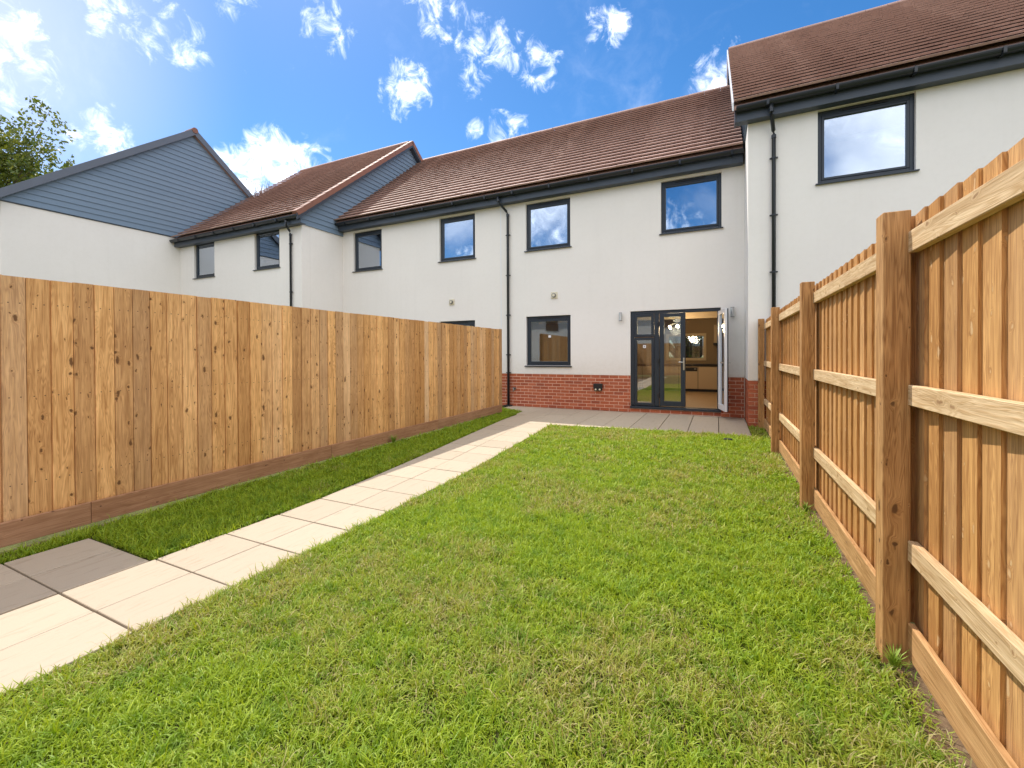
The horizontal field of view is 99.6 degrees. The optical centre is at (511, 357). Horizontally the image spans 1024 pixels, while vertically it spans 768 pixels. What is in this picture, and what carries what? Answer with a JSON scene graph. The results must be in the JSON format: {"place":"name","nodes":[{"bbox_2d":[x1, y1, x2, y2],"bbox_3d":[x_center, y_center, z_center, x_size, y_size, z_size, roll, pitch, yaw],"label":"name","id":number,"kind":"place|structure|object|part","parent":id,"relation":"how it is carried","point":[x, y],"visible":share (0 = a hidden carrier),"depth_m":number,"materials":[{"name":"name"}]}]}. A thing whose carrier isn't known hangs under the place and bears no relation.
{"place":"outdoors","nodes":[
{"label":"outdoors","id":0,"kind":"place"},
{"bbox_2d":[1,416,496,564],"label":"lawn strip","id":1,"kind":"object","parent":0,"point":[197,523],"depth_m":3.37,"materials":[{"name":"plant"}]},
{"bbox_2d":[0,437,417,558],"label":"soil strip","id":2,"kind":"object","parent":1,"relation":"on","point":[103,525],"visible":0.12,"depth_m":3.31,"materials":[{"name":"brown soil"}]},
{"bbox_2d":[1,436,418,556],"bbox_3d":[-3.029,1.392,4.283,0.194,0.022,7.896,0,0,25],"label":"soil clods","id":3,"kind":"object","parent":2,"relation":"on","point":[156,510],"visible":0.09,"depth_m":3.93,"materials":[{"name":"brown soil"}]},
{"bbox_2d":[389,434,398,442],"bbox_3d":[-1.836,1.288,6.769,0.253,0.173,0.252,-1,1,-37],"label":"weed tuft","id":4,"kind":"object","parent":1,"relation":"on","point":[394,438],"visible":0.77,"depth_m":6.76,"materials":[{"name":"green plant"}]},
{"bbox_2d":[246,179,269,194],"bbox_3d":[-19.954,-6.540,35.096,2.807,15.751,3.404,0,0,-11],"label":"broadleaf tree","id":5,"kind":"object","parent":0,"point":[255,189],"visible":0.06,"depth_m":34.96,"materials":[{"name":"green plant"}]},
{"bbox_2d":[0,421,546,697],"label":"path","id":6,"kind":"structure","parent":0,"point":[64,604],"depth_m":2.84,"materials":[{"name":"beige concrete"}]},
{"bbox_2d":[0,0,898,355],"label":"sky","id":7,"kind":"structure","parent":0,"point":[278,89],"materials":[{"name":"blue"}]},
{"bbox_2d":[0,356,962,689],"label":"ground","id":8,"kind":"structure","parent":0,"point":[14,546],"depth_m":3.95,"materials":[{"name":"green plant"}]},
{"bbox_2d":[0,96,76,187],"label":"broadleaf tree","id":9,"kind":"object","parent":8,"relation":"on","point":[15,165],"visible":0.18,"depth_m":21.88,"materials":[{"name":"green plant"}]},
{"bbox_2d":[0,127,253,293],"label":"gable house","id":10,"kind":"structure","parent":8,"relation":"on","point":[119,219],"depth_m":13.99,"materials":[{"name":"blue paint"}]},
{"bbox_2d":[0,274,501,547],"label":"timber fence","id":11,"kind":"object","parent":8,"relation":"on","point":[114,401],"visible":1,"depth_m":4.24,"materials":[{"name":"brown wood"}]},
{"bbox_2d":[169,141,423,311],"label":"terraced house","id":12,"kind":"structure","parent":8,"relation":"on","point":[280,244],"depth_m":14.14,"materials":[{"name":"white paint"}]},
{"bbox_2d":[194,242,214,278],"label":"window","id":13,"kind":"structure","parent":12,"relation":"in","point":[204,252],"depth_m":15.09,"materials":[{"name":"grey glass"}]},
{"bbox_2d":[253,230,279,270],"bbox_3d":[-7.674,-3.392,13.612,1.260,1.277,0.180,0,0,25],"label":"window","id":14,"kind":"structure","parent":12,"relation":"in","point":[267,243],"depth_m":13.67,"materials":[{"name":"grey glass"}]},
{"bbox_2d":[333,128,553,328],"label":"terraced house","id":15,"kind":"structure","parent":8,"relation":"on","point":[422,242],"depth_m":13.06,"materials":[{"name":"white paint"}]},
{"bbox_2d":[352,229,382,272],"bbox_3d":[-4.607,-3.400,13.887,1.255,1.292,0.180,0,0,25],"label":"window","id":16,"kind":"structure","parent":15,"relation":"in","point":[368,245],"depth_m":13.93,"materials":[{"name":"grey glass"}]},
{"bbox_2d":[438,214,475,262],"bbox_3d":[-1.560,-3.402,12.438,1.272,1.292,0.180,0,0,25],"label":"window","id":17,"kind":"structure","parent":15,"relation":"in","point":[457,233],"depth_m":12.47,"materials":[{"name":"blue glass"}]},
{"bbox_2d":[441,320,474,326],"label":"window","id":18,"kind":"structure","parent":15,"relation":"in","point":[466,323],"depth_m":12.40,"materials":[{"name":"grey metal"}]},
{"bbox_2d":[494,85,744,417],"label":"terraced house","id":19,"kind":"structure","parent":8,"relation":"on","point":[622,239],"depth_m":10.62,"materials":[{"name":"white paint"}]},
{"bbox_2d":[524,198,571,251],"bbox_3d":[0.938,-3.414,11.245,1.297,1.272,0.180,0,0,25],"label":"window","id":20,"kind":"structure","parent":19,"relation":"in","point":[548,223],"depth_m":11.27,"materials":[{"name":"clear glass"}]},
{"bbox_2d":[524,315,571,366],"bbox_3d":[0.950,-0.410,11.266,1.297,1.322,0.180,0,0,25],"label":"window","id":21,"kind":"structure","parent":19,"relation":"in","point":[567,318],"depth_m":11.29,"materials":[{"name":"grey metal"}]},
{"bbox_2d":[637,364,716,391],"bbox_3d":[5.499,0.694,15.082,4.212,0.919,0.630,0,0,25],"label":"kitchen unit","id":22,"kind":"object","parent":19,"relation":"on","point":[701,377],"visible":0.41,"depth_m":14.59,"materials":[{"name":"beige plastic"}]},
{"bbox_3d":[4.307,0.690,15.338,0.584,0.745,0.049,0,0,25],"label":"cupboard door","id":23,"kind":"part","parent":22,"relation":"part of","materials":[{"name":"wood"}]},
{"bbox_3d":[4.849,0.689,15.080,0.584,0.745,0.049,0,0,25],"label":"cupboard door","id":24,"kind":"part","parent":22,"relation":"part of","materials":[{"name":"wood"}]},
{"bbox_3d":[5.391,0.689,14.822,0.584,0.745,0.049,0,0,25],"label":"cupboard door","id":25,"kind":"part","parent":22,"relation":"part of","materials":[{"name":"wood"}]},
{"bbox_3d":[5.933,0.688,14.564,0.584,0.745,0.049,0,0,25],"label":"cupboard door","id":26,"kind":"part","parent":22,"relation":"part of","materials":[{"name":"wood"}]},
{"bbox_3d":[6.475,0.688,14.307,0.584,0.745,0.049,0,0,25],"label":"cupboard door","id":27,"kind":"part","parent":22,"relation":"part of","materials":[{"name":"wood"}]},
{"bbox_2d":[630,308,730,412],"bbox_3d":[3.682,0.065,9.662,2.129,2.300,0.667,0,0,25],"label":"patio door","id":28,"kind":"structure","parent":19,"relation":"in","point":[657,317],"depth_m":9.99,"materials":[{"name":"black glass"}]},
{"bbox_2d":[666,333,705,360],"bbox_3d":[6.083,-0.354,15.137,1.300,0.940,0.030,0,0,25],"label":"window","id":29,"kind":"structure","parent":19,"relation":"in","point":[691,334],"depth_m":15.04,"materials":[{"name":"brown wood"}]},
{"bbox_2d":[659,173,722,234],"bbox_3d":[4.031,-3.435,9.773,1.331,1.237,0.180,0,0,25],"label":"window","id":30,"kind":"structure","parent":19,"relation":"in","point":[690,204],"depth_m":9.80,"materials":[{"name":"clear glass"}]},
{"bbox_2d":[713,325,716,345],"bbox_3d":[7.018,-0.738,14.473,0.520,0.690,0.380,0,0,25],"label":"wall cupboard","id":31,"kind":"object","parent":19,"relation":"attached to","point":[715,336],"depth_m":14.43,"materials":[{"name":"brown wood"}]},
{"bbox_2d":[726,0,1023,426],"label":"terraced house","id":32,"kind":"structure","parent":8,"relation":"on","point":[854,126],"depth_m":7.68,"materials":[{"name":"roof tile"},{"name":"painted render"},{"name":"red brick"}]},
{"bbox_2d":[815,93,919,185],"bbox_3d":[6.096,-3.737,7.489,1.420,1.332,0.180,0,0,25],"label":"window","id":33,"kind":"structure","parent":32,"relation":"in","point":[875,138],"depth_m":7.50,"materials":[{"name":"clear glass"}]},
{"bbox_2d":[758,138,1023,767],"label":"timber fence","id":34,"kind":"object","parent":8,"relation":"on","point":[892,423],"visible":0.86,"depth_m":1.77,"materials":[{"name":"timber"}]},
{"bbox_2d":[0,423,974,767],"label":"lawn","id":35,"kind":"structure","parent":0,"point":[496,734],"depth_m":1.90,"materials":[{"name":"plant"}]},
{"bbox_2d":[799,500,810,511],"bbox_3d":[2.594,1.326,3.831,0.143,0.102,0.130,0,0,-2],"label":"weed tuft","id":36,"kind":"object","parent":35,"relation":"on","point":[805,506],"visible":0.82,"depth_m":3.81,"materials":[{"name":"green plant"}]},
{"bbox_2d":[779,458,968,764],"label":"soil clods","id":37,"kind":"object","parent":35,"relation":"on","point":[925,731],"visible":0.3,"depth_m":1.77,"materials":[{"name":"brown soil"}]},
{"bbox_2d":[783,461,977,767],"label":"soil strip","id":38,"kind":"object","parent":35,"relation":"on","point":[944,723],"visible":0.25,"depth_m":1.75,"materials":[{"name":"brown soil"}]},
{"bbox_2d":[879,644,909,672],"bbox_3d":[1.687,1.338,1.901,0.147,0.112,0.169,0,0,25],"label":"weed tuft","id":39,"kind":"object","parent":35,"relation":"on","point":[895,659],"visible":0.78,"depth_m":1.91,"materials":[{"name":"green plant"}]},
{"bbox_2d":[501,406,750,436],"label":"patio","id":40,"kind":"structure","parent":0,"point":[597,418],"depth_m":9.09,"materials":[{"name":"grey concrete"}]},
{"bbox_2d":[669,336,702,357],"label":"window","id":41,"kind":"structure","parent":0,"point":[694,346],"depth_m":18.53,"materials":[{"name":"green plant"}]}
]}

